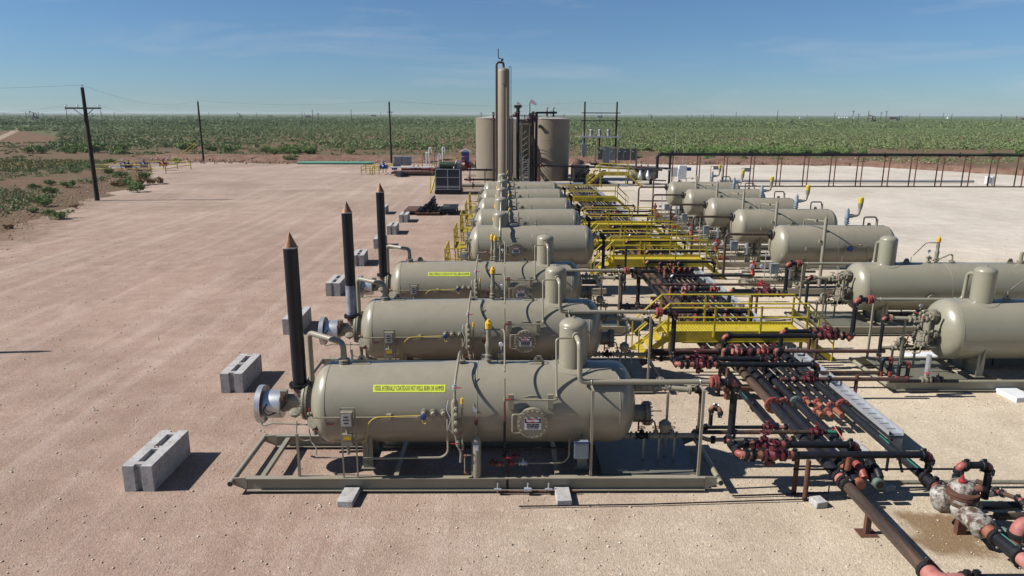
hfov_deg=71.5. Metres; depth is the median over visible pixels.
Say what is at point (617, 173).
crossover platform
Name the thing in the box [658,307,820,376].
gas line
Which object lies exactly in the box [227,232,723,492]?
heater treater
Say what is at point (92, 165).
power pole
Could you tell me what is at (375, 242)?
concrete block
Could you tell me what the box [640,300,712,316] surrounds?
gas line
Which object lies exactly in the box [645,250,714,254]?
cross pipe
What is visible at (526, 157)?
storage tank
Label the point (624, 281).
tall riser
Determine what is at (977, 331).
heater treater
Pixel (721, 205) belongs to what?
separator vessel
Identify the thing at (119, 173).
mesquite shrub
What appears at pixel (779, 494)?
thin line
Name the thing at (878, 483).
pipe stub
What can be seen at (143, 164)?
valve set
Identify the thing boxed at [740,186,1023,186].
ground line
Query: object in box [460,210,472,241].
access walkway
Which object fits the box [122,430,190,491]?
concrete block
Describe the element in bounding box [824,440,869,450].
concrete pad
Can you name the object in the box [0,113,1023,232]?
ground
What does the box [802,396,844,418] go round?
pipe fitting
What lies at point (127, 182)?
mesquite shrub
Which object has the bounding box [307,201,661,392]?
heater treater
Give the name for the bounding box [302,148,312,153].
mesquite shrub
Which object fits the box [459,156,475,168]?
base pipe
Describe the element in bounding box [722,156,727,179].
pipe trestle
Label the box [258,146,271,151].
mesquite shrub
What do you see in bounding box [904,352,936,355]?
concrete sleeper
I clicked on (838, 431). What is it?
red lever assembly
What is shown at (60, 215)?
mesquite shrub
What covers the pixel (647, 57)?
sky
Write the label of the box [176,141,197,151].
mesquite shrub
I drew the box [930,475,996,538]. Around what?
insulated strainer
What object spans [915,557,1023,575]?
pipe
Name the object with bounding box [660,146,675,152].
mesquite shrub
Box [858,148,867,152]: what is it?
mesquite shrub
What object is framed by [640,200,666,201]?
inlet line
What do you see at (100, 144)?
mesquite shrub
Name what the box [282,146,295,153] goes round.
mesquite shrub
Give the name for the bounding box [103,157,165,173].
dirt berm
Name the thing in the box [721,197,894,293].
separator vessel
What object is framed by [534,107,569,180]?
storage tank
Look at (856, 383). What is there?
support post
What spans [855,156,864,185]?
pipe trestle
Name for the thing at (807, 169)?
pipe trestle
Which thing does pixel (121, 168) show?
railed enclosure
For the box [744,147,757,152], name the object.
mesquite shrub
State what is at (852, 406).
rack pipe
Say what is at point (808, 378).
cross pipe
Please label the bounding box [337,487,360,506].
concrete sleeper
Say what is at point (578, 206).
gas line
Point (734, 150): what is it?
mesquite shrub
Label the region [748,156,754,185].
pipe trestle
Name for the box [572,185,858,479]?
rack pipe
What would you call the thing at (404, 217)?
concrete block
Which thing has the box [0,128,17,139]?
track
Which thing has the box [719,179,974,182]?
ground line
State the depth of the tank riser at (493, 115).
84.22 m
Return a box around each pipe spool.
[926,476,945,491]
[981,515,1016,555]
[1009,544,1023,568]
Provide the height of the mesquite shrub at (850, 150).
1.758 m
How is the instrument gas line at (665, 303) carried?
attached to the heater treater at (409, 277)
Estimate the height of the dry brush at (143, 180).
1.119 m
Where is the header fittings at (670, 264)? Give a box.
[657,260,683,271]
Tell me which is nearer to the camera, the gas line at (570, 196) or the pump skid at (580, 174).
the gas line at (570, 196)
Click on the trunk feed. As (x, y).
(633, 166)
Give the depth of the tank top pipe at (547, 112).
87.28 m
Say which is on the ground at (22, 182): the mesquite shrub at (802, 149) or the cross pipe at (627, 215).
the mesquite shrub at (802, 149)
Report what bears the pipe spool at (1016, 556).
attached to the pipe spool at (996, 537)
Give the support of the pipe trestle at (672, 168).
on the gravel pad at (254, 213)
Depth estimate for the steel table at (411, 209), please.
58.77 m
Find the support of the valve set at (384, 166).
on the gravel pad at (254, 213)
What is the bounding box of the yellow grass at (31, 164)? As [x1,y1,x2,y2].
[0,158,105,170]
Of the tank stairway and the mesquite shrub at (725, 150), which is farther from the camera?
the mesquite shrub at (725, 150)
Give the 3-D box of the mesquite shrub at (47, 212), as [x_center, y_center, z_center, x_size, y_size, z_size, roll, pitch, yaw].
[-37.566,-6.110,57.350,0.970,0.530,1.141,10,17,35]
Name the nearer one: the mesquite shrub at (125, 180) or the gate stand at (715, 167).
the mesquite shrub at (125, 180)
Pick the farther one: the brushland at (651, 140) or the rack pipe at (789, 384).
the brushland at (651, 140)
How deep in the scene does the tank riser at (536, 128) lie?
84.85 m
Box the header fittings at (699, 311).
[692,304,745,319]
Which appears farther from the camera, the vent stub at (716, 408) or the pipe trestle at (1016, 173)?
the pipe trestle at (1016, 173)
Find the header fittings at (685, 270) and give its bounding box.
[663,267,693,277]
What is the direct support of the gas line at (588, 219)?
attached to the separator vessel at (548, 216)
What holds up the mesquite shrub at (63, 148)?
on the ground at (22, 182)
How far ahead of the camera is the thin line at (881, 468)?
15.27 m
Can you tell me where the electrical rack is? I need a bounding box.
[594,147,637,165]
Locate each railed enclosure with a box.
[95,161,191,173]
[361,165,383,174]
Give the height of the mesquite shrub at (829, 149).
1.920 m
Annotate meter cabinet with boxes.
[670,138,690,181]
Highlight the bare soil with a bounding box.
[0,131,54,148]
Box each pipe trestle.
[671,156,673,181]
[696,156,700,181]
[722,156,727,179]
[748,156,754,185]
[775,156,782,185]
[802,156,810,185]
[828,156,837,185]
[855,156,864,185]
[881,156,891,185]
[908,156,918,185]
[934,157,946,185]
[960,157,973,185]
[987,157,1000,185]
[1013,157,1023,185]
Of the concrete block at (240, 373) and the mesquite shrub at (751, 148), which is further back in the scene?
the mesquite shrub at (751, 148)
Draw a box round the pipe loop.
[951,459,994,499]
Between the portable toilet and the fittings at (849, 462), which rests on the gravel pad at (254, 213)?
the portable toilet
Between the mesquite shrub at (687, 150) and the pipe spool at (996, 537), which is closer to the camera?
the pipe spool at (996, 537)
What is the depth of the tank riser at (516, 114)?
84.54 m
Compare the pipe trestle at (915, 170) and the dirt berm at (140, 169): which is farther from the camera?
the dirt berm at (140, 169)
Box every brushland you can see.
[0,114,1023,127]
[0,120,1023,150]
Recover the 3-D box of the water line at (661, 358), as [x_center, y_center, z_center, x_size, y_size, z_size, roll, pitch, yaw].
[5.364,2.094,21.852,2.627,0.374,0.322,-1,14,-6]
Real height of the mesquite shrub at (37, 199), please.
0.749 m
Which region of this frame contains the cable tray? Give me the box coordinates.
[591,186,903,435]
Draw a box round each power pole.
[65,84,101,200]
[197,100,204,160]
[388,102,391,162]
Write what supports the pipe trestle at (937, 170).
on the gravel pad at (254, 213)
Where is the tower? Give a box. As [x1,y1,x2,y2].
[495,49,510,181]
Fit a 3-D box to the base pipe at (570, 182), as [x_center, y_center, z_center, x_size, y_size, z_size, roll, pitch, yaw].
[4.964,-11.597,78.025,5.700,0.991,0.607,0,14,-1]
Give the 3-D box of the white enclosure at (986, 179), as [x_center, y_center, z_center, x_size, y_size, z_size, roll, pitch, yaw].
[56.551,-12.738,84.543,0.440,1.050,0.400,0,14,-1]
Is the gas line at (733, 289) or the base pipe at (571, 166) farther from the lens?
the base pipe at (571, 166)
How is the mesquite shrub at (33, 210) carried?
on the ground at (22, 182)
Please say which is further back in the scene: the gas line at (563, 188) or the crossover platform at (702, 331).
the gas line at (563, 188)
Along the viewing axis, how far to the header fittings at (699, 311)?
26.29 m
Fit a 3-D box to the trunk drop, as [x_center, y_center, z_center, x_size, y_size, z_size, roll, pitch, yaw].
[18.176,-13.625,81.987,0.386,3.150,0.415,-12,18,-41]
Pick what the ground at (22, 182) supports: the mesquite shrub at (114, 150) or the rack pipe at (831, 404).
the mesquite shrub at (114, 150)
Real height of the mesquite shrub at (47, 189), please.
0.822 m
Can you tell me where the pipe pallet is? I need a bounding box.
[415,212,439,214]
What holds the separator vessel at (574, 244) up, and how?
on the gravel pad at (254, 213)
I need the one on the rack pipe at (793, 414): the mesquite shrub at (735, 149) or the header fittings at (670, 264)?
the header fittings at (670, 264)
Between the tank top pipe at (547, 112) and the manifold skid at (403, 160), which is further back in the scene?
the manifold skid at (403, 160)
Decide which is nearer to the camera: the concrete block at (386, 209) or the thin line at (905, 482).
the thin line at (905, 482)
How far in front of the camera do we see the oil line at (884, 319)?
21.87 m
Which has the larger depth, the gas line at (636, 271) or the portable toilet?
the portable toilet
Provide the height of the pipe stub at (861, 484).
0.236 m
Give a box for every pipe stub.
[853,477,866,489]
[872,477,885,489]
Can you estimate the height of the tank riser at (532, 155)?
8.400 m
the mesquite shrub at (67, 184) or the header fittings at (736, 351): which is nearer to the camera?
the header fittings at (736, 351)
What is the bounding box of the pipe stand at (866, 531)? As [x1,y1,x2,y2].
[854,514,878,537]
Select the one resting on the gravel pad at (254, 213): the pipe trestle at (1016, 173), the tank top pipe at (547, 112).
the pipe trestle at (1016, 173)
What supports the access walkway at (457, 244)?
on the gravel pad at (254, 213)
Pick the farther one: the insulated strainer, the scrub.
the scrub
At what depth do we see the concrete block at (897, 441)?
17.45 m
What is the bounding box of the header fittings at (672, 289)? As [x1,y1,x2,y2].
[667,284,719,297]
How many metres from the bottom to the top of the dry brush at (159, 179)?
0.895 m
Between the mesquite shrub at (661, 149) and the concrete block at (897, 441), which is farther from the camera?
the mesquite shrub at (661, 149)
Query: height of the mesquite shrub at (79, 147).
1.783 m
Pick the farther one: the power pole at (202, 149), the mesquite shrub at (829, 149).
the mesquite shrub at (829, 149)
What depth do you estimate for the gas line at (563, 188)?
54.10 m
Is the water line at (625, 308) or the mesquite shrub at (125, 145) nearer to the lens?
the water line at (625, 308)
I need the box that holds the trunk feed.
[590,163,667,169]
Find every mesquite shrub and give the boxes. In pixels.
[21,145,46,153]
[26,183,42,188]
[26,207,38,212]
[29,194,46,202]
[37,198,52,206]
[40,209,54,214]
[41,186,58,192]
[42,179,55,184]
[48,208,74,219]
[59,180,76,187]
[60,146,67,152]
[73,144,85,151]
[81,143,101,151]
[94,143,104,149]
[101,167,114,173]
[110,146,127,153]
[110,170,130,177]
[115,177,132,182]
[116,143,131,148]
[124,179,142,185]
[127,183,144,191]
[135,171,152,178]
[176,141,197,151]
[220,144,240,151]
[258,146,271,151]
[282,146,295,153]
[282,153,297,159]
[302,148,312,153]
[345,148,355,153]
[641,146,650,150]
[655,145,668,152]
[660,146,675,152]
[672,147,682,152]
[684,147,694,152]
[690,146,702,152]
[703,156,715,158]
[719,148,729,152]
[729,147,743,152]
[731,148,745,152]
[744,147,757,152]
[766,146,776,152]
[796,147,806,152]
[824,146,834,152]
[838,147,853,152]
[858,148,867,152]
[1013,147,1023,153]
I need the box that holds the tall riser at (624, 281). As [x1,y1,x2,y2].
[623,247,626,290]
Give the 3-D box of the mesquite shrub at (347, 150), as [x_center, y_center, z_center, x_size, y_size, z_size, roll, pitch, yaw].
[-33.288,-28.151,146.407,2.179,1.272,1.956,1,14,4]
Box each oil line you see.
[615,275,698,309]
[644,316,746,358]
[691,385,825,440]
[803,275,816,318]
[876,315,893,369]
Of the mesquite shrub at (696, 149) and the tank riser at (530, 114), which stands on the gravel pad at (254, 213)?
the tank riser at (530, 114)
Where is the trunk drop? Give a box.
[668,156,671,183]
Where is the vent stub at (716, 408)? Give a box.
[708,403,722,424]
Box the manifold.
[878,354,958,382]
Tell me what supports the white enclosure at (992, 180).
on the gravel pad at (254, 213)
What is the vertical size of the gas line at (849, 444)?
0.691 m
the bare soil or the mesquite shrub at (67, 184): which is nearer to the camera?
the mesquite shrub at (67, 184)
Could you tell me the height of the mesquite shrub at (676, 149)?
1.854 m
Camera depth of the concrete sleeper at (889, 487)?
15.54 m
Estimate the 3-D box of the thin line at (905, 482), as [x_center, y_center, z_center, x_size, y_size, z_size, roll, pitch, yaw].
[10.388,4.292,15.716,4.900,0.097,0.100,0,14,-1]
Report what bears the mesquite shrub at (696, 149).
on the ground at (22, 182)
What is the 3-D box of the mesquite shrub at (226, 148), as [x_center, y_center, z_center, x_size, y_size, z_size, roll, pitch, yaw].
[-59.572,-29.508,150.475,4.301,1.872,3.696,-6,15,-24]
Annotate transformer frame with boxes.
[579,102,619,156]
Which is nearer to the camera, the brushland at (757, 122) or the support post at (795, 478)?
the support post at (795, 478)
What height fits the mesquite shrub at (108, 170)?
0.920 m
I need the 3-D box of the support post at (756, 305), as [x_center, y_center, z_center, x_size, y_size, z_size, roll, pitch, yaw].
[9.712,0.831,28.298,0.104,1.040,0.104,0,14,-1]
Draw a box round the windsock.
[529,99,536,112]
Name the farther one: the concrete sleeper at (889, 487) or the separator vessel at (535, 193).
the separator vessel at (535, 193)
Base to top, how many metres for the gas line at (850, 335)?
1.925 m
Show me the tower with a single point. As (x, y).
(502, 93)
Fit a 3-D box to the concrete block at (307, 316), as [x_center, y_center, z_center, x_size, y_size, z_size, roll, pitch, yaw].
[-8.236,1.211,27.284,0.640,0.663,1.800,0,14,-2]
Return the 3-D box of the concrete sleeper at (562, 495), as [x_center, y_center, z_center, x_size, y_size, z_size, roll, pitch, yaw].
[1.093,4.455,15.199,0.320,0.140,0.560,0,14,-2]
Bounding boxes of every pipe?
[297,162,369,163]
[303,161,373,163]
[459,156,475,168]
[462,168,495,171]
[462,182,485,188]
[464,177,495,180]
[533,161,661,170]
[535,178,582,185]
[538,112,556,113]
[564,185,770,424]
[567,185,689,320]
[569,185,923,568]
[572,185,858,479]
[576,185,876,482]
[579,185,812,406]
[581,185,825,409]
[583,185,835,408]
[585,183,932,486]
[589,185,892,440]
[590,181,627,187]
[591,204,635,212]
[601,213,648,220]
[605,211,650,212]
[611,225,665,234]
[625,239,686,248]
[628,233,689,237]
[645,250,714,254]
[645,259,715,272]
[651,279,769,286]
[652,343,885,354]
[670,273,751,282]
[701,254,728,259]
[780,371,907,382]
[790,369,879,374]
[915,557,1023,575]
[975,479,1023,509]
[977,501,1022,509]
[993,512,1023,519]
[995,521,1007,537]
[1006,514,1023,545]
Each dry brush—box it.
[2,223,13,228]
[114,181,124,186]
[135,175,153,183]
[152,176,163,183]
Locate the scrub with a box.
[0,141,1023,163]
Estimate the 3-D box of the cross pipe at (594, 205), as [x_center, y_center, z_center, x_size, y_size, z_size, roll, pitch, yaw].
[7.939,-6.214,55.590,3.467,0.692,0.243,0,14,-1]
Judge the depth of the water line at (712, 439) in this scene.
16.39 m
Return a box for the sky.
[0,0,1023,115]
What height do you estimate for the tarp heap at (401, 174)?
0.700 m
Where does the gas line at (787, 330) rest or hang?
attached to the rack pipe at (924, 476)
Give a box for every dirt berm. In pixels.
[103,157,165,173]
[139,153,815,159]
[169,154,1022,174]
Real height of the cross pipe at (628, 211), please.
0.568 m
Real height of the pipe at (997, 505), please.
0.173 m
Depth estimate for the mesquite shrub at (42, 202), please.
62.34 m
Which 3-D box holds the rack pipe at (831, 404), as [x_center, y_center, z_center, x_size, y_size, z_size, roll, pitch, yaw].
[8.186,-4.172,48.885,0.228,0.236,62.200,0,14,-1]
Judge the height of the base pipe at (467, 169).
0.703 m
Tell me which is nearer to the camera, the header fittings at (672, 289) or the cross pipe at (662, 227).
the header fittings at (672, 289)
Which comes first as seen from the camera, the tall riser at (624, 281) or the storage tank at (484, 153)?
the tall riser at (624, 281)
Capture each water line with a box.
[620,305,635,309]
[647,353,720,361]
[695,433,796,443]
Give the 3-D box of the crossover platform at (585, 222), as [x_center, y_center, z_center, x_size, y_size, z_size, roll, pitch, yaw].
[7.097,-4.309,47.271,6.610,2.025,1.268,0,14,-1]
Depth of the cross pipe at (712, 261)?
34.31 m
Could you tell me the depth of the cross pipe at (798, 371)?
21.31 m
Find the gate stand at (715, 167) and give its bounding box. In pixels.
[710,166,722,178]
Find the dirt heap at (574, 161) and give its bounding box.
[569,158,583,164]
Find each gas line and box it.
[562,186,601,211]
[568,194,610,221]
[576,203,619,233]
[585,215,635,250]
[600,233,655,273]
[623,300,676,304]
[626,267,753,320]
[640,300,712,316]
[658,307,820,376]
[676,349,767,371]
[679,260,800,304]
[696,419,788,429]
[713,375,934,472]
[721,295,871,347]
[727,283,776,302]
[736,430,861,450]
[778,322,839,345]
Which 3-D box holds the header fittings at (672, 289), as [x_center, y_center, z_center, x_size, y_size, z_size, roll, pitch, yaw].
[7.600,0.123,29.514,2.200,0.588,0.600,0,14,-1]
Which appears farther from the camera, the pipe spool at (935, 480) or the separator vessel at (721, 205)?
the separator vessel at (721, 205)
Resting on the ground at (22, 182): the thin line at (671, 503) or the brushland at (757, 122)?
the brushland at (757, 122)
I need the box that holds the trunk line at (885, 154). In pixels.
[655,152,1023,177]
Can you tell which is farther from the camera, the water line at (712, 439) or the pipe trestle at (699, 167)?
the pipe trestle at (699, 167)
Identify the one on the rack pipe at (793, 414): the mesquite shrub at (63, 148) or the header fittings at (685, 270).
the header fittings at (685, 270)
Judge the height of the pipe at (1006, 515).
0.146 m
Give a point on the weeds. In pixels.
(14, 203)
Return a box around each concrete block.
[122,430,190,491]
[220,354,261,392]
[282,306,311,334]
[325,274,344,295]
[354,249,367,265]
[373,234,386,248]
[385,205,388,214]
[387,222,398,234]
[399,212,409,222]
[876,432,902,449]
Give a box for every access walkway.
[444,240,461,260]
[454,222,468,260]
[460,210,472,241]
[465,200,475,226]
[469,192,478,213]
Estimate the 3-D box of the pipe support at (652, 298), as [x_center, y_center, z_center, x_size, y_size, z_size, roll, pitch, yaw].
[7.712,0.558,30.785,3.450,0.380,0.120,0,14,-1]
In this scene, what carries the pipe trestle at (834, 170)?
on the gravel pad at (254, 213)
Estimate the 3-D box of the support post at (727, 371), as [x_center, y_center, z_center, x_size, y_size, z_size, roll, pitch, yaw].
[6.209,2.761,20.571,0.104,0.930,0.104,0,14,-1]
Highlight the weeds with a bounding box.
[0,160,142,215]
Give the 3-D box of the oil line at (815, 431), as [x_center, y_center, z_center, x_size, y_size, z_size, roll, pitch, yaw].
[5.721,2.853,16.450,3.420,1.468,0.647,0,14,-1]
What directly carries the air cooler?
on the gravel pad at (254, 213)
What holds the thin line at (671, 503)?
on the gravel pad at (254, 213)
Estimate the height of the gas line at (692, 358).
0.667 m
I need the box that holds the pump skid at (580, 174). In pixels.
[571,165,608,183]
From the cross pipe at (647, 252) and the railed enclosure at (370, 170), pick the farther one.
the railed enclosure at (370, 170)
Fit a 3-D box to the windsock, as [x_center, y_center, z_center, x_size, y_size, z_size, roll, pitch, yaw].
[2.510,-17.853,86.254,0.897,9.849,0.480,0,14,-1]
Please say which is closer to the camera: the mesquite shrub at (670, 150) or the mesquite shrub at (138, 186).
the mesquite shrub at (138, 186)
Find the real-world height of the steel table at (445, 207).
0.570 m
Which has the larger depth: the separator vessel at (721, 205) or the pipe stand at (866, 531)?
the separator vessel at (721, 205)
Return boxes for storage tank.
[475,115,513,180]
[513,116,531,176]
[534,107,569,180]
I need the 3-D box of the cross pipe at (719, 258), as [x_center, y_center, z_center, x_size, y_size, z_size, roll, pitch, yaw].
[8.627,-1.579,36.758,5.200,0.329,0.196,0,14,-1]
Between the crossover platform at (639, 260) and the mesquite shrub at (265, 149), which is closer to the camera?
the crossover platform at (639, 260)
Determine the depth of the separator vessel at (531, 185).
53.18 m
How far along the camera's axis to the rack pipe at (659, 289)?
32.82 m
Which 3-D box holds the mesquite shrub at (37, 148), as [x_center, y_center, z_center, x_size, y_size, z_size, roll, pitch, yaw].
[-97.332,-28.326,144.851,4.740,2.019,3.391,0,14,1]
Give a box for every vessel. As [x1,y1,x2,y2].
[458,194,590,266]
[459,208,606,293]
[463,184,575,241]
[466,177,567,232]
[477,171,561,200]
[629,164,665,183]
[637,165,739,222]
[652,170,765,234]
[668,177,797,248]
[690,185,845,267]
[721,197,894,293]
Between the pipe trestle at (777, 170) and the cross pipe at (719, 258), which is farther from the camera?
the pipe trestle at (777, 170)
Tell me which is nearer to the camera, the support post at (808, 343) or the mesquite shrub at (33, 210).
the support post at (808, 343)
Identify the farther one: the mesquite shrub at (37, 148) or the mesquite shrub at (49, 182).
the mesquite shrub at (37, 148)
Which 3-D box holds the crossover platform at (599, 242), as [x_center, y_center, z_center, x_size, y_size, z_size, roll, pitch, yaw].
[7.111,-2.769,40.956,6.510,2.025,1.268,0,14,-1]
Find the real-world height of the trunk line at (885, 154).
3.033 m
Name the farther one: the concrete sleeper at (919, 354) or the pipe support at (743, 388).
the concrete sleeper at (919, 354)
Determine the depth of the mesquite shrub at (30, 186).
76.52 m
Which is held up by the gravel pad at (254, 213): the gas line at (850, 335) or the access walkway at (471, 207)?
the access walkway at (471, 207)
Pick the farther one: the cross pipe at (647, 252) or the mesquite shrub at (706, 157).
the mesquite shrub at (706, 157)
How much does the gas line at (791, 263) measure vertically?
1.925 m
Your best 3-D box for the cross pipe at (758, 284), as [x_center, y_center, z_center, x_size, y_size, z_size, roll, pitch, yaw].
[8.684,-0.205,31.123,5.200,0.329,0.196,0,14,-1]
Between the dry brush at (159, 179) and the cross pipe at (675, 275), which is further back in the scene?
the dry brush at (159, 179)
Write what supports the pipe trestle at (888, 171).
on the gravel pad at (254, 213)
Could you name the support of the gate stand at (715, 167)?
on the gravel pad at (254, 213)
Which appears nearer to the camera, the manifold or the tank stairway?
the manifold
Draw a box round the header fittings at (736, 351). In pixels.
[718,344,783,361]
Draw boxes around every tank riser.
[492,112,494,181]
[513,107,519,179]
[524,113,531,181]
[531,111,534,181]
[534,112,537,181]
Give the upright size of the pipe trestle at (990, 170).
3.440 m
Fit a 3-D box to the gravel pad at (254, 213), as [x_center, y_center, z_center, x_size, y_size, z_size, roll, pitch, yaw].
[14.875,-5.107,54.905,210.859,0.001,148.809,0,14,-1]
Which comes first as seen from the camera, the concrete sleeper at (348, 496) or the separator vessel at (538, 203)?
the concrete sleeper at (348, 496)
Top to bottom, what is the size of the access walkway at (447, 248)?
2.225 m
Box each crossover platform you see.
[557,184,627,208]
[580,207,668,237]
[586,163,640,185]
[590,236,725,279]
[591,221,693,258]
[630,294,834,360]
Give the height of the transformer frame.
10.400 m
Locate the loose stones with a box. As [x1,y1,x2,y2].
[0,238,1023,575]
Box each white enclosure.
[984,176,990,184]
[990,176,994,184]
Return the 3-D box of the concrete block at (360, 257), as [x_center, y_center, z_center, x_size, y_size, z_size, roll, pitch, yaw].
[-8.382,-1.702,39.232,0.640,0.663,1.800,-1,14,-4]
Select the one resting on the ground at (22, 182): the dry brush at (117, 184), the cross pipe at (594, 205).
the dry brush at (117, 184)
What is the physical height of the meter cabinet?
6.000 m
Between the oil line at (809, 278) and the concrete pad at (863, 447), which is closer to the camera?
the concrete pad at (863, 447)
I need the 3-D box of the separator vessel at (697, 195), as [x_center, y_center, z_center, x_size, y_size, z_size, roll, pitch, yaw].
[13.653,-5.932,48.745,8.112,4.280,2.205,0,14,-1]
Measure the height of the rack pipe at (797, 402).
0.360 m
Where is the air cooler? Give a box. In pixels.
[430,159,462,193]
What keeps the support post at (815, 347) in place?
on the gravel pad at (254, 213)
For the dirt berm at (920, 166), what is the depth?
120.32 m
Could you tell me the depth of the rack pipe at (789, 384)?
22.83 m
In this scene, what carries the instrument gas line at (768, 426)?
attached to the rack pipe at (843, 481)
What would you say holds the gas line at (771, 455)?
on the rack pipe at (924, 476)
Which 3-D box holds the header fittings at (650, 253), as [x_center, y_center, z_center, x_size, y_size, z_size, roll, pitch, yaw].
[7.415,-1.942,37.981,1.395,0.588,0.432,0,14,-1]
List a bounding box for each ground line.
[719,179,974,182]
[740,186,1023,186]
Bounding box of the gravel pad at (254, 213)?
[0,161,1023,575]
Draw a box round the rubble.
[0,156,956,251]
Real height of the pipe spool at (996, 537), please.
0.449 m
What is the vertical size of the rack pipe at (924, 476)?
0.396 m
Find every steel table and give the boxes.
[404,206,419,214]
[441,204,458,214]
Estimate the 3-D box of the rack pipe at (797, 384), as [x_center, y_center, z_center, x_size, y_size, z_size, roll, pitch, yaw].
[7.926,-4.172,48.882,0.166,0.236,62.200,0,14,-1]
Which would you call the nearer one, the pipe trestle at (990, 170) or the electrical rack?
the pipe trestle at (990, 170)
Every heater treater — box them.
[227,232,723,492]
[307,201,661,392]
[358,183,631,334]
[784,234,1023,334]
[848,265,1023,390]
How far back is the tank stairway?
84.47 m
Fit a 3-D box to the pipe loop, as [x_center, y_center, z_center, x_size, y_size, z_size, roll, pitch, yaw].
[9.484,3.926,14.639,0.832,0.895,0.290,0,14,-1]
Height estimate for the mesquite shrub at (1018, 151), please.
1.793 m
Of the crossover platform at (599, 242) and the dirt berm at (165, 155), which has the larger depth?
the dirt berm at (165, 155)
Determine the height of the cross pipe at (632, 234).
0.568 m
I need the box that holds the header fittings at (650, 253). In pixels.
[637,246,663,254]
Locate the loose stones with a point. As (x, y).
(428, 472)
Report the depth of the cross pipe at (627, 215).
50.35 m
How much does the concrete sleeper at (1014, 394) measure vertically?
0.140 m
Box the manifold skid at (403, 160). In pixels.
[389,147,444,173]
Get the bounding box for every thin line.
[519,486,829,506]
[732,492,827,496]
[793,468,952,469]
[871,480,1023,484]
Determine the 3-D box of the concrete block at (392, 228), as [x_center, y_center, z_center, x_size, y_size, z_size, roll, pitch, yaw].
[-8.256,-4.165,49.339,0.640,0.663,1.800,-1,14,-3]
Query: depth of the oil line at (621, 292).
27.29 m
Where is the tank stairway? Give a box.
[519,115,531,181]
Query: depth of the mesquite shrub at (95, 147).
147.62 m
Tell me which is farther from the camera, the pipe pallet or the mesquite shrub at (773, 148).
the mesquite shrub at (773, 148)
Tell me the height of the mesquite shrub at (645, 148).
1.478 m
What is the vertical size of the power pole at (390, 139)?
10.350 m
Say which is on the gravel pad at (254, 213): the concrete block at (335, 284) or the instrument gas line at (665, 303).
the concrete block at (335, 284)
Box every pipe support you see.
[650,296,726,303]
[722,386,837,399]
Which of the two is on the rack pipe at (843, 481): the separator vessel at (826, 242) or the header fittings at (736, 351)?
the header fittings at (736, 351)
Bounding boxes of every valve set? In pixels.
[109,159,177,169]
[371,161,400,174]
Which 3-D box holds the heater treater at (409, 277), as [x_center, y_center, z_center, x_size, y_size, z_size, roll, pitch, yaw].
[-0.882,-1.184,26.841,10.704,5.489,2.430,0,14,-1]
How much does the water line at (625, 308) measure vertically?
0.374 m
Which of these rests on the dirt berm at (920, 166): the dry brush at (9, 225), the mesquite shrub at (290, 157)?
the mesquite shrub at (290, 157)
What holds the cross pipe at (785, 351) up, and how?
attached to the heater treater at (977, 331)
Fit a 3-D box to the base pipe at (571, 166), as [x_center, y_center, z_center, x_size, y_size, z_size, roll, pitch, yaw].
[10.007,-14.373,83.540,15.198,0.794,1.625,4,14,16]
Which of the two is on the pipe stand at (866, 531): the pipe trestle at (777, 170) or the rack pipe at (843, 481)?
the rack pipe at (843, 481)
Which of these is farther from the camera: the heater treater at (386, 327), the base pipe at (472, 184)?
the base pipe at (472, 184)
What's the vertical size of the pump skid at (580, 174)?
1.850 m
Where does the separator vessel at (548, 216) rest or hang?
on the gravel pad at (254, 213)
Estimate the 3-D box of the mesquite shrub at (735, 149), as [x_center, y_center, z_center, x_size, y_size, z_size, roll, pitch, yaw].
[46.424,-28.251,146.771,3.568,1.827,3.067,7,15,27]
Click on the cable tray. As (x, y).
(883, 422)
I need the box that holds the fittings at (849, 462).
[843,457,903,479]
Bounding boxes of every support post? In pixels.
[716,367,721,395]
[724,368,729,398]
[754,296,757,313]
[791,459,799,492]
[802,459,811,500]
[807,338,810,354]
[813,339,818,360]
[853,374,858,392]
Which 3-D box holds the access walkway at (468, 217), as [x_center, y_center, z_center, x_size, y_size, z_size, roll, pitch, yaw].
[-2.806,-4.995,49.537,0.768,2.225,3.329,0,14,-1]
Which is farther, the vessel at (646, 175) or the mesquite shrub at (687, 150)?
the mesquite shrub at (687, 150)
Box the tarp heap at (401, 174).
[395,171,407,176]
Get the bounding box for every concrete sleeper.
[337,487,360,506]
[554,487,571,504]
[809,495,827,508]
[881,483,895,492]
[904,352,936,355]
[994,387,1023,402]
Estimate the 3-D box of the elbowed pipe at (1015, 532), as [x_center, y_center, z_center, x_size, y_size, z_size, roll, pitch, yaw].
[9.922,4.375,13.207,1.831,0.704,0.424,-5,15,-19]
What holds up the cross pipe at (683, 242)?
on the rack pipe at (659, 289)
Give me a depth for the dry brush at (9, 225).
50.49 m
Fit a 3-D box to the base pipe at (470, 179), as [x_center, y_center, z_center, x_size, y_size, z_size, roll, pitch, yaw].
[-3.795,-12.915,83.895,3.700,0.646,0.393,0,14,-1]
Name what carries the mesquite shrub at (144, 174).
on the gravel pad at (254, 213)
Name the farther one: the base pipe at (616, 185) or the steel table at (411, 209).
the base pipe at (616, 185)
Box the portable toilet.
[460,148,470,162]
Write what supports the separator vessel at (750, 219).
on the gravel pad at (254, 213)
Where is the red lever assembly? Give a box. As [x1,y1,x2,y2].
[826,427,843,439]
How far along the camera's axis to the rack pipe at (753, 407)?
21.09 m

